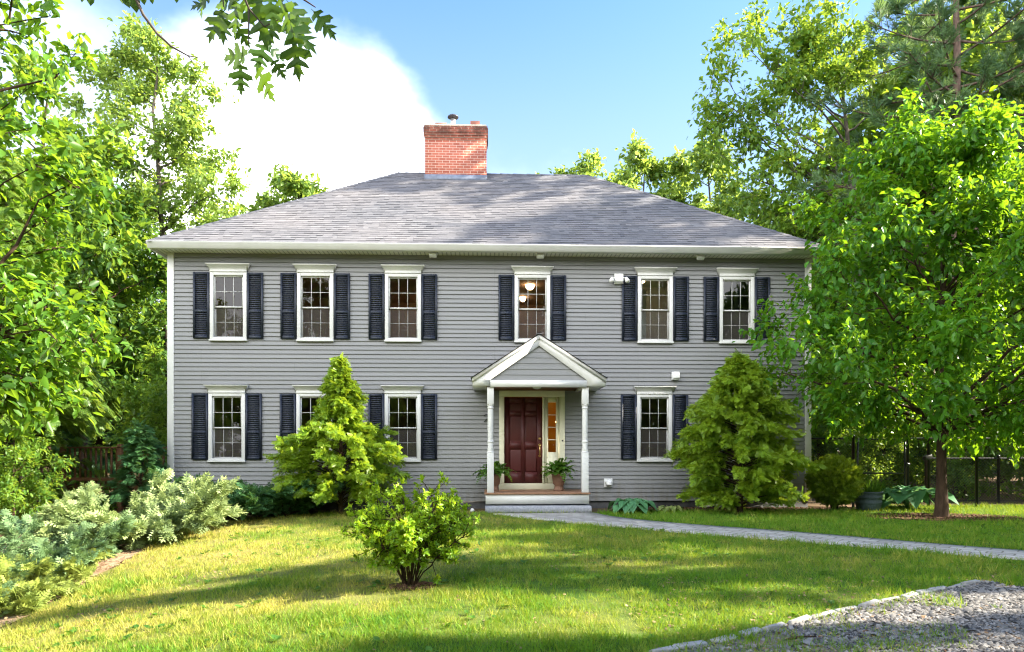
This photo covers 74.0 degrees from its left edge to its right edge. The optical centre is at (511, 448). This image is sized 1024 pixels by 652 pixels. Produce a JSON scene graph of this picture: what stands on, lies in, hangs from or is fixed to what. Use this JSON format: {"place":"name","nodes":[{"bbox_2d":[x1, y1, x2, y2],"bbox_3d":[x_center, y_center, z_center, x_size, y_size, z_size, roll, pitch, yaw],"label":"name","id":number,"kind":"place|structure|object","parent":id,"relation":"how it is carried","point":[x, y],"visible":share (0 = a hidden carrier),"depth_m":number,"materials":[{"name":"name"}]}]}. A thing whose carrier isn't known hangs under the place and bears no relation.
{"place":"outdoors","nodes":[
{"label":"outdoors","id":0,"kind":"place"},
{"bbox_2d":[0,544,153,629],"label":"dirt bank","id":1,"kind":"structure","parent":0,"point":[113,563],"depth_m":10.42,"materials":[{"name":"beige soil"}]},
{"bbox_2d":[0,554,80,616],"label":"creeping juniper","id":2,"kind":"object","parent":1,"relation":"on","point":[25,598],"visible":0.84,"depth_m":7.97,"materials":[{"name":"green plant"}]},
{"bbox_2d":[0,0,1022,450],"label":"sky","id":3,"kind":"structure","parent":0,"point":[550,81],"materials":[{"name":"blue"}]},
{"bbox_2d":[0,501,1023,651],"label":"lawn","id":4,"kind":"structure","parent":0,"point":[335,597],"depth_m":6.91,"materials":[{"name":"green plant"}]},
{"bbox_2d":[339,471,480,584],"bbox_3d":[-1.045,0.829,6.876,1.382,1.201,1.312,0,0,-34],"label":"azalea bush","id":5,"kind":"object","parent":4,"relation":"on","point":[422,532],"visible":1,"depth_m":6.76,"materials":[{"name":"green plant"}]},
{"bbox_2d":[607,497,657,513],"bbox_3d":[2.650,1.288,14.915,1.036,0.420,1.053,0,0,0],"label":"hosta","id":6,"kind":"object","parent":4,"relation":"on","point":[630,504],"visible":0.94,"depth_m":14.59,"materials":[{"name":"green plant"}]},
{"bbox_2d":[657,505,683,512],"bbox_3d":[3.512,1.353,14.996,0.544,0.210,0.651,0,0,25],"label":"hosta","id":7,"kind":"object","parent":4,"relation":"on","point":[665,508],"visible":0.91,"depth_m":14.84,"materials":[{"name":"green plant"}]},
{"bbox_2d":[388,507,1023,589],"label":"wood chips","id":8,"kind":"object","parent":4,"relation":"on","point":[921,515],"visible":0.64,"depth_m":13.72,"materials":[{"name":"brown wood"}]},
{"bbox_2d":[830,506,849,511],"bbox_3d":[7.326,1.353,15.204,0.450,0.157,0.451,0,0,-42],"label":"hosta","id":9,"kind":"object","parent":4,"relation":"on","point":[843,507],"visible":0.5,"depth_m":15.04,"materials":[{"name":"green plant"}]},
{"bbox_2d":[710,77,1023,516],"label":"lawn tree","id":10,"kind":"object","parent":4,"relation":"on","point":[901,195],"visible":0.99,"depth_m":12.92,"materials":[{"name":"green plant"}]},
{"bbox_2d":[854,475,884,510],"bbox_3d":[7.998,0.980,15.260,0.773,0.840,0.850,0,0,0],"label":"planter tub","id":11,"kind":"object","parent":4,"relation":"on","point":[871,497],"visible":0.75,"depth_m":15.08,"materials":[{"name":"grey ceramic"}]},
{"bbox_2d":[881,485,959,508],"bbox_3d":[9.040,1.194,15.859,1.740,0.663,1.925,0,0,0],"label":"hosta","id":12,"kind":"object","parent":4,"relation":"on","point":[915,496],"visible":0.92,"depth_m":15.29,"materials":[{"name":"green plant"}]},
{"bbox_2d":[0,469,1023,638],"bbox_3d":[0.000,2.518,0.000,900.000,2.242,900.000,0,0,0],"label":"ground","id":13,"kind":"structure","parent":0,"point":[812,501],"depth_m":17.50,"materials":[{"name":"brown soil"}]},
{"bbox_2d":[0,578,21,603],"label":"creeping juniper","id":14,"kind":"object","parent":13,"relation":"on","point":[11,583],"visible":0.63,"depth_m":8.07,"materials":[{"name":"green plant"}]},
{"bbox_2d":[0,414,79,520],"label":"woodland sapling","id":15,"kind":"object","parent":13,"relation":"on","point":[31,488],"visible":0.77,"depth_m":13.64,"materials":[{"name":"green plant"}]},
{"bbox_2d":[6,148,98,278],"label":"woodland tree","id":16,"kind":"object","parent":13,"relation":"on","point":[20,157],"depth_m":26.03,"materials":[{"name":"green plant"}]},
{"bbox_2d":[0,155,108,516],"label":"hemlock","id":17,"kind":"object","parent":13,"relation":"on","point":[18,184],"visible":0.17,"depth_m":15.57,"materials":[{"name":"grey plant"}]},
{"bbox_2d":[0,543,114,584],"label":"creeping juniper","id":18,"kind":"object","parent":13,"relation":"on","point":[79,572],"visible":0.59,"depth_m":9.06,"materials":[{"name":"green plant"}]},
{"bbox_2d":[0,222,120,516],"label":"hemlock","id":19,"kind":"object","parent":13,"relation":"on","point":[66,418],"visible":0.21,"depth_m":14.67,"materials":[{"name":"plant"}]},
{"bbox_2d":[0,0,133,446],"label":"hardwood","id":20,"kind":"object","parent":13,"relation":"on","point":[33,359],"visible":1,"depth_m":6.25,"materials":[{"name":"green plant"}]},
{"bbox_2d":[0,508,136,580],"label":"blue juniper","id":21,"kind":"object","parent":13,"relation":"on","point":[113,532],"visible":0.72,"depth_m":10.41,"materials":[{"name":"plant"}]},
{"bbox_2d":[0,47,166,483],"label":"woodland tree","id":22,"kind":"object","parent":13,"relation":"on","point":[138,244],"visible":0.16,"depth_m":23.99,"materials":[{"name":"green plant"}]},
{"bbox_2d":[14,124,166,474],"bbox_3d":[-14.773,-4.871,23.052,7.254,13.322,6.705,0,0,21],"label":"woodland tree","id":23,"kind":"object","parent":13,"relation":"on","point":[135,329],"visible":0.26,"depth_m":23.26,"materials":[{"name":"green plant"}]},
{"bbox_2d":[51,214,141,481],"bbox_3d":[-19.868,-5.186,32.935,5.886,14.570,5.925,0,0,-3],"label":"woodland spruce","id":24,"kind":"object","parent":13,"relation":"on","point":[99,441],"visible":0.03,"depth_m":32.27,"materials":[{"name":"green plant"}]},
{"bbox_2d":[59,444,166,510],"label":"wooden fence","id":25,"kind":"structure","parent":13,"relation":"on","point":[119,450],"depth_m":16.30,"materials":[{"name":"brown wood"}]},
{"bbox_2d":[7,468,248,550],"bbox_3d":[-7.161,1.127,12.363,4.539,1.489,3.086,0,0,0],"label":"silver juniper","id":26,"kind":"object","parent":13,"relation":"on","point":[202,508],"visible":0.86,"depth_m":12.02,"materials":[{"name":"plant"}]},
{"bbox_2d":[92,224,166,477],"bbox_3d":[-14.999,-3.834,26.730,5.634,11.218,5.306,0,0,-20],"label":"woodland tree","id":27,"kind":"object","parent":13,"relation":"on","point":[117,414],"visible":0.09,"depth_m":26.22,"materials":[{"name":"green plant"}]},
{"bbox_2d":[103,340,166,465],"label":"woodland sapling","id":28,"kind":"object","parent":13,"relation":"on","point":[154,363],"visible":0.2,"depth_m":21.38,"materials":[{"name":"green plant"}]},
{"bbox_2d":[103,420,170,505],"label":"corner cedar","id":29,"kind":"object","parent":13,"relation":"on","point":[133,463],"visible":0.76,"depth_m":15.00,"materials":[{"name":"green plant"}]},
{"bbox_2d":[125,378,166,476],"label":"woodland sapling","id":30,"kind":"object","parent":13,"relation":"on","point":[156,405],"visible":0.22,"depth_m":19.27,"materials":[{"name":"green plant"}]},
{"bbox_2d":[57,10,251,374],"bbox_3d":[-14.042,-7.818,27.650,8.188,19.068,5.069,0,0,0],"label":"tall maple","id":31,"kind":"object","parent":13,"relation":"on","point":[185,123],"visible":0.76,"depth_m":26.67,"materials":[{"name":"green plant"}]},
{"bbox_2d":[81,0,336,103],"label":"oak tree","id":32,"kind":"object","parent":13,"relation":"on","point":[295,27],"visible":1,"depth_m":2.55,"materials":[{"name":"green plant"}]},
{"bbox_2d":[146,467,312,518],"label":"dark juniper","id":33,"kind":"object","parent":13,"relation":"on","point":[263,493],"visible":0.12,"depth_m":13.95,"materials":[{"name":"green plant"}]},
{"bbox_2d":[239,163,328,212],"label":"round tree","id":34,"kind":"object","parent":13,"relation":"on","point":[287,183],"visible":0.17,"depth_m":31.55,"materials":[{"name":"green plant"}]},
{"bbox_2d":[227,478,347,520],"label":"dark juniper","id":35,"kind":"object","parent":13,"relation":"on","point":[280,502],"visible":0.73,"depth_m":14.10,"materials":[{"name":"green plant"}]},
{"bbox_2d":[263,352,412,513],"bbox_3d":[-3.726,-0.291,14.803,3.214,3.584,3.113,0,0,0],"label":"feathery evergreen","id":36,"kind":"object","parent":13,"relation":"on","point":[341,406],"visible":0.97,"depth_m":14.32,"materials":[{"name":"green plant"}]},
{"bbox_2d":[145,114,823,509],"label":"house","id":37,"kind":"structure","parent":13,"relation":"on","point":[461,310],"depth_m":16.00,"materials":[{"name":"grey wood"}]},
{"bbox_2d":[203,385,248,461],"bbox_3d":[-6.608,-0.577,15.756,1.004,1.789,0.195,0,0,-2],"label":"window","id":38,"kind":"structure","parent":37,"relation":"in","point":[214,391],"depth_m":15.74,"materials":[{"name":"white paint"}]},
{"bbox_2d":[205,263,249,340],"bbox_3d":[-6.574,-3.382,15.757,1.004,1.789,0.195,0,0,-2],"label":"window","id":39,"kind":"structure","parent":37,"relation":"in","point":[224,270],"depth_m":15.74,"materials":[{"name":"white paint"}]},
{"bbox_2d":[292,385,331,461],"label":"window","id":40,"kind":"structure","parent":37,"relation":"in","point":[302,391],"depth_m":15.79,"materials":[{"name":"white paint"}]},
{"bbox_2d":[292,264,336,341],"bbox_3d":[-4.578,-3.382,15.827,1.004,1.789,0.195,0,0,-2],"label":"window","id":41,"kind":"structure","parent":37,"relation":"in","point":[311,271],"depth_m":15.81,"materials":[{"name":"white paint"}]},
{"bbox_2d":[381,264,423,341],"bbox_3d":[-2.548,-3.382,15.898,1.004,1.789,0.195,0,0,-2],"label":"window","id":42,"kind":"structure","parent":37,"relation":"in","point":[391,271],"depth_m":15.88,"materials":[{"name":"white paint"}]},
{"bbox_2d":[381,385,423,461],"bbox_3d":[-2.555,-0.577,15.898,1.004,1.789,0.195,0,0,-2],"label":"window","id":43,"kind":"structure","parent":37,"relation":"in","point":[390,391],"depth_m":15.88,"materials":[{"name":"white paint"}]},
{"bbox_2d":[471,461,516,490],"bbox_3d":[-0.447,0.571,15.371,1.064,0.785,1.035,0,0,16],"label":"potted fern","id":44,"kind":"object","parent":37,"relation":"on","point":[499,468],"visible":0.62,"depth_m":15.27,"materials":[{"name":"green plant"}]},
{"bbox_2d":[504,397,541,482],"bbox_3d":[0.266,-0.195,16.028,0.894,2.026,0.127,0,0,-2],"label":"door","id":45,"kind":"structure","parent":37,"relation":"in","point":[522,415],"depth_m":16.04,"materials":[{"name":"red paint"}]},
{"bbox_2d":[511,266,553,342],"bbox_3d":[0.480,-3.382,16.004,1.004,1.789,0.195,0,0,-2],"label":"window","id":46,"kind":"structure","parent":37,"relation":"in","point":[536,273],"depth_m":15.98,"materials":[{"name":"white paint"}]},
{"bbox_2d":[540,457,578,490],"bbox_3d":[1.055,0.574,15.448,0.976,0.779,0.832,0,0,29],"label":"potted fern","id":47,"kind":"object","parent":37,"relation":"on","point":[557,469],"visible":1,"depth_m":15.31,"materials":[{"name":"green plant"}]},
{"bbox_2d":[642,289,645,338],"bbox_3d":[3.120,-2.995,17.199,0.540,2.050,0.050,0,0,-2],"label":"room door","id":48,"kind":"structure","parent":37,"relation":"in","point":[643,290],"depth_m":17.18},
{"bbox_2d":[633,386,676,461],"bbox_3d":[3.376,-0.577,16.105,1.004,1.789,0.195,0,0,-2],"label":"window","id":49,"kind":"structure","parent":37,"relation":"in","point":[643,392],"depth_m":16.08,"materials":[{"name":"white paint"}]},
{"bbox_2d":[634,267,676,343],"bbox_3d":[3.395,-3.382,16.105,1.004,1.789,0.195,0,0,-2],"label":"window","id":50,"kind":"structure","parent":37,"relation":"in","point":[650,274],"depth_m":16.09,"materials":[{"name":"white paint"}]},
{"bbox_2d":[716,268,758,343],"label":"window","id":51,"kind":"structure","parent":37,"relation":"in","point":[740,275],"depth_m":16.15,"materials":[{"name":"white paint"}]},
{"bbox_2d":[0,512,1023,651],"bbox_3d":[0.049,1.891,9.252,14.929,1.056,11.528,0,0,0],"label":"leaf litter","id":52,"kind":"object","parent":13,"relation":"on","point":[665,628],"visible":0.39,"depth_m":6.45,"materials":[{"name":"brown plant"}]},
{"bbox_2d":[1,457,1023,510],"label":"undergrowth","id":53,"kind":"object","parent":13,"relation":"on","point":[960,493],"visible":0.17,"depth_m":18.87,"materials":[{"name":"green plant"}]},
{"bbox_2d":[38,320,1017,467],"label":"wood","id":54,"kind":"object","parent":13,"relation":"on","point":[160,357],"depth_m":48.06,"materials":[{"name":"green plant"}]},
{"bbox_2d":[485,502,591,512],"bbox_3d":[0.557,1.325,15.170,2.305,0.170,1.027,0,0,-2],"label":"stone step","id":55,"kind":"object","parent":13,"relation":"on","point":[544,508],"visible":0.82,"depth_m":14.69,"materials":[{"name":"stone"}]},
{"bbox_2d":[535,148,633,187],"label":"round tree","id":56,"kind":"object","parent":13,"relation":"on","point":[583,167],"visible":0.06,"depth_m":34.62,"materials":[{"name":"green plant"}]},
{"bbox_2d":[609,128,698,203],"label":"round tree","id":57,"kind":"object","parent":13,"relation":"on","point":[648,167],"visible":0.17,"depth_m":32.95,"materials":[{"name":"green plant"}]},
{"bbox_2d":[649,645,678,651],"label":"edging stone","id":58,"kind":"object","parent":13,"relation":"on","point":[666,648],"visible":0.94,"depth_m":4.65,"materials":[{"name":"grey stone"}]},
{"bbox_2d":[673,640,706,648],"bbox_3d":[1.268,1.419,4.817,0.295,0.086,0.082,1,-2,-30],"label":"edging stone","id":59,"kind":"object","parent":13,"relation":"on","point":[691,643],"visible":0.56,"depth_m":4.80,"materials":[{"name":"grey stone"}]},
{"bbox_2d":[652,135,771,227],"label":"round tree","id":60,"kind":"object","parent":13,"relation":"on","point":[681,167],"visible":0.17,"depth_m":32.76,"materials":[{"name":"green plant"}]},
{"bbox_2d":[710,633,737,642],"bbox_3d":[1.561,1.429,4.994,0.274,0.086,0.085,-2,5,-36],"label":"edging stone","id":61,"kind":"object","parent":13,"relation":"on","point":[718,639],"visible":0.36,"depth_m":4.97,"materials":[{"name":"grey stone"}]},
{"bbox_2d":[663,348,826,512],"bbox_3d":[4.908,-0.331,14.635,3.161,3.666,3.054,0,0,-13],"label":"feathery evergreen","id":62,"kind":"object","parent":13,"relation":"on","point":[762,466],"visible":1,"depth_m":14.20,"materials":[{"name":"green plant"}]},
{"bbox_2d":[739,627,762,638],"bbox_3d":[1.816,1.418,5.161,0.250,0.086,0.085,-1,1,-39],"label":"edging stone","id":63,"kind":"object","parent":13,"relation":"on","point":[756,630],"visible":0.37,"depth_m":5.14,"materials":[{"name":"grey stone"}]},
{"bbox_2d":[762,622,786,630],"bbox_3d":[2.049,1.415,5.304,0.280,0.093,0.076,1,-1,-37],"label":"edging stone","id":64,"kind":"object","parent":13,"relation":"on","point":[773,626],"visible":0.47,"depth_m":5.26,"materials":[{"name":"grey stone"}]},
{"bbox_2d":[787,614,811,624],"bbox_3d":[2.318,1.408,5.487,0.312,0.093,0.068,-1,1,-37],"label":"edging stone","id":65,"kind":"object","parent":13,"relation":"on","point":[800,619],"visible":0.48,"depth_m":5.45,"materials":[{"name":"grey stone"}]},
{"bbox_2d":[686,0,921,482],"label":"leaning hardwood","id":66,"kind":"object","parent":13,"relation":"on","point":[811,41],"visible":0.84,"depth_m":22.19,"materials":[{"name":"green plant"}]},
{"bbox_2d":[811,610,834,616],"bbox_3d":[2.616,1.413,5.684,0.329,0.077,0.064,-3,0,-31],"label":"edging stone","id":67,"kind":"object","parent":13,"relation":"on","point":[825,613],"visible":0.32,"depth_m":5.67,"materials":[{"name":"grey stone"}]},
{"bbox_2d":[811,284,840,432],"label":"woodland tree","id":68,"kind":"object","parent":13,"relation":"on","point":[819,310],"visible":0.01,"depth_m":25.01,"materials":[{"name":"green plant"}]},
{"bbox_2d":[808,435,854,506],"bbox_3d":[7.690,0.682,16.450,1.220,2.035,0.076,0,0,0],"label":"chain link fence","id":69,"kind":"object","parent":13,"relation":"on","point":[853,452],"visible":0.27,"depth_m":16.45,"materials":[{"name":"black metal"}]},
{"bbox_2d":[811,269,856,456],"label":"woodland tree","id":70,"kind":"object","parent":13,"relation":"on","point":[833,308],"visible":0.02,"depth_m":27.32,"materials":[{"name":"green plant"}]},
{"bbox_2d":[803,453,866,508],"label":"clipped yew","id":71,"kind":"object","parent":13,"relation":"on","point":[846,474],"visible":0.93,"depth_m":14.74,"materials":[{"name":"green plant"}]},
{"bbox_2d":[811,380,862,483],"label":"woodland sapling","id":72,"kind":"object","parent":13,"relation":"on","point":[830,446],"visible":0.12,"depth_m":21.06,"materials":[{"name":"green plant"}]},
{"bbox_2d":[834,605,858,611],"bbox_3d":[2.900,1.414,5.872,0.323,0.077,0.062,0,0,-31],"label":"edging stone","id":73,"kind":"object","parent":13,"relation":"on","point":[853,607],"visible":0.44,"depth_m":5.85,"materials":[{"name":"grey stone"}]},
{"bbox_2d":[823,423,909,489],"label":"woodland sapling","id":74,"kind":"object","parent":13,"relation":"on","point":[865,451],"visible":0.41,"depth_m":18.65,"materials":[{"name":"green plant"}]},
{"bbox_2d":[858,599,880,606],"bbox_3d":[3.184,1.404,6.052,0.291,0.093,0.081,-2,-1,-34],"label":"edging stone","id":75,"kind":"object","parent":13,"relation":"on","point":[867,603],"visible":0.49,"depth_m":6.01,"materials":[{"name":"grey stone"}]},
{"bbox_2d":[820,345,931,485],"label":"woodland sapling","id":76,"kind":"object","parent":13,"relation":"on","point":[841,447],"visible":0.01,"depth_m":22.68,"materials":[{"name":"green plant"}]},
{"bbox_2d":[837,396,932,488],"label":"woodland sapling","id":77,"kind":"object","parent":13,"relation":"on","point":[916,476],"visible":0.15,"depth_m":20.00,"materials":[{"name":"green plant"}]},
{"bbox_2d":[811,132,964,369],"bbox_3d":[15.420,-6.168,29.671,8.012,15.586,8.255,0,0,-12],"label":"woodland tree","id":78,"kind":"object","parent":13,"relation":"on","point":[872,347],"visible":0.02,"depth_m":28.05,"materials":[{"name":"green plant"}]},
{"bbox_2d":[879,596,899,601],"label":"edging stone","id":79,"kind":"object","parent":13,"relation":"on","point":[889,598],"visible":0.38,"depth_m":6.21,"materials":[{"name":"grey stone"}]},
{"bbox_2d":[762,0,1023,483],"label":"woodland tree","id":80,"kind":"object","parent":13,"relation":"on","point":[976,56],"visible":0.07,"depth_m":25.70,"materials":[{"name":"green plant"}]},
{"bbox_2d":[795,0,1023,495],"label":"white pine","id":81,"kind":"object","parent":13,"relation":"on","point":[954,39],"visible":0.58,"depth_m":20.14,"materials":[{"name":"green plant"}]},
{"bbox_2d":[900,591,918,597],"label":"edging stone","id":82,"kind":"object","parent":13,"relation":"on","point":[910,594],"visible":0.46,"depth_m":6.39,"materials":[{"name":"grey stone"}]},
{"bbox_2d":[803,1,1022,346],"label":"woodland tree","id":83,"kind":"object","parent":13,"relation":"on","point":[820,132],"depth_m":29.32,"materials":[{"name":"green plant"}]},
{"bbox_2d":[916,589,931,593],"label":"edging stone","id":84,"kind":"object","parent":13,"relation":"on","point":[925,591],"visible":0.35,"depth_m":6.53,"materials":[{"name":"grey stone"}]},
{"bbox_2d":[883,424,982,475],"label":"woodland spruce","id":85,"kind":"object","parent":13,"relation":"on","point":[921,454],"depth_m":34.56,"materials":[{"name":"green plant"}]},
{"bbox_2d":[929,586,945,591],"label":"edging stone","id":86,"kind":"object","parent":13,"relation":"on","point":[938,588],"visible":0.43,"depth_m":6.68,"materials":[{"name":"grey stone"}]},
{"bbox_2d":[859,0,1023,257],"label":"white pine","id":87,"kind":"object","parent":13,"relation":"on","point":[981,19],"visible":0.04,"depth_m":25.29,"materials":[{"name":"green plant"}]},
{"bbox_2d":[949,583,963,587],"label":"edging stone","id":88,"kind":"object","parent":13,"relation":"on","point":[955,585],"visible":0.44,"depth_m":6.85,"materials":[{"name":"grey stone"}]},
{"bbox_2d":[913,373,1000,486],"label":"woodland sapling","id":89,"kind":"object","parent":13,"relation":"on","point":[917,451],"visible":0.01,"depth_m":21.65,"materials":[{"name":"green plant"}]},
{"bbox_2d":[913,350,1013,497],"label":"woodland sapling","id":90,"kind":"object","parent":13,"relation":"on","point":[963,462],"visible":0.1,"depth_m":19.11,"materials":[{"name":"green plant"}]},
{"bbox_2d":[906,435,1023,505],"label":"chain link fence","id":91,"kind":"object","parent":13,"relation":"on","point":[929,477],"visible":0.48,"depth_m":16.45,"materials":[{"name":"black metal"}]},
{"bbox_2d":[857,438,909,503],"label":"garden gate","id":92,"kind":"structure","parent":91,"relation":"attached to","point":[906,464],"depth_m":16.43,"materials":[{"name":"black metal"}]},
{"bbox_2d":[923,454,932,460],"bbox_3d":[10.000,0.220,16.350,0.226,0.145,0.086,0,0,-11],"label":"latch box","id":93,"kind":"object","parent":91,"relation":"attached to","point":[927,457],"visible":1,"depth_m":16.32,"materials":[{"name":"grey metal"}]},
{"bbox_2d":[913,278,1023,385],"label":"woodland tree","id":94,"kind":"object","parent":13,"relation":"on","point":[990,356],"visible":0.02,"depth_m":23.00,"materials":[{"name":"green plant"}]},
{"bbox_2d":[961,579,980,584],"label":"edging stone","id":95,"kind":"object","parent":13,"relation":"on","point":[969,582],"visible":0.51,"depth_m":6.95,"materials":[{"name":"grey stone"}]},
{"bbox_2d":[922,235,1023,482],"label":"woodland tree","id":96,"kind":"object","parent":13,"relation":"on","point":[982,375],"depth_m":26.79,"materials":[{"name":"green plant"}]},
{"bbox_2d":[924,455,1023,502],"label":"chain link fence","id":97,"kind":"object","parent":13,"relation":"on","point":[998,458],"visible":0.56,"depth_m":17.60,"materials":[{"name":"black metal"}]},
{"bbox_2d":[931,1,1023,304],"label":"woodland tree","id":98,"kind":"object","parent":13,"relation":"on","point":[1014,94],"visible":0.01,"depth_m":25.05,"materials":[{"name":"green plant"}]},
{"bbox_2d":[948,0,1023,250],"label":"white pine","id":99,"kind":"object","parent":13,"relation":"on","point":[1008,14],"visible":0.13,"depth_m":21.70,"materials":[{"name":"green plant"}]},
{"bbox_2d":[995,368,1023,481],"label":"woodland sapling","id":100,"kind":"object","parent":13,"relation":"on","point":[1010,471],"visible":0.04,"depth_m":21.33,"materials":[{"name":"green plant"}]},
{"bbox_2d":[1015,457,1023,475],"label":"woodland sapling","id":101,"kind":"object","parent":13,"relation":"on","point":[1021,468],"visible":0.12,"depth_m":19.05,"materials":[{"name":"green plant"}]},
{"bbox_2d":[493,512,1023,559],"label":"path","id":102,"kind":"structure","parent":0,"point":[587,517],"depth_m":11.00,"materials":[{"name":"grey concrete"}]},
{"bbox_2d":[655,580,1023,651],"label":"driveway","id":103,"kind":"structure","parent":0,"point":[736,642],"depth_m":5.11,"materials":[{"name":"grey gravel"}]},
{"bbox_2d":[786,635,816,639],"bbox_3d":[2.122,1.388,4.996,0.262,0.025,0.032,0,0,-17],"label":"fallen stick","id":104,"kind":"object","parent":103,"relation":"on","point":[791,638],"visible":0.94,"depth_m":4.99,"materials":[{"name":"brown plant"}]}
]}

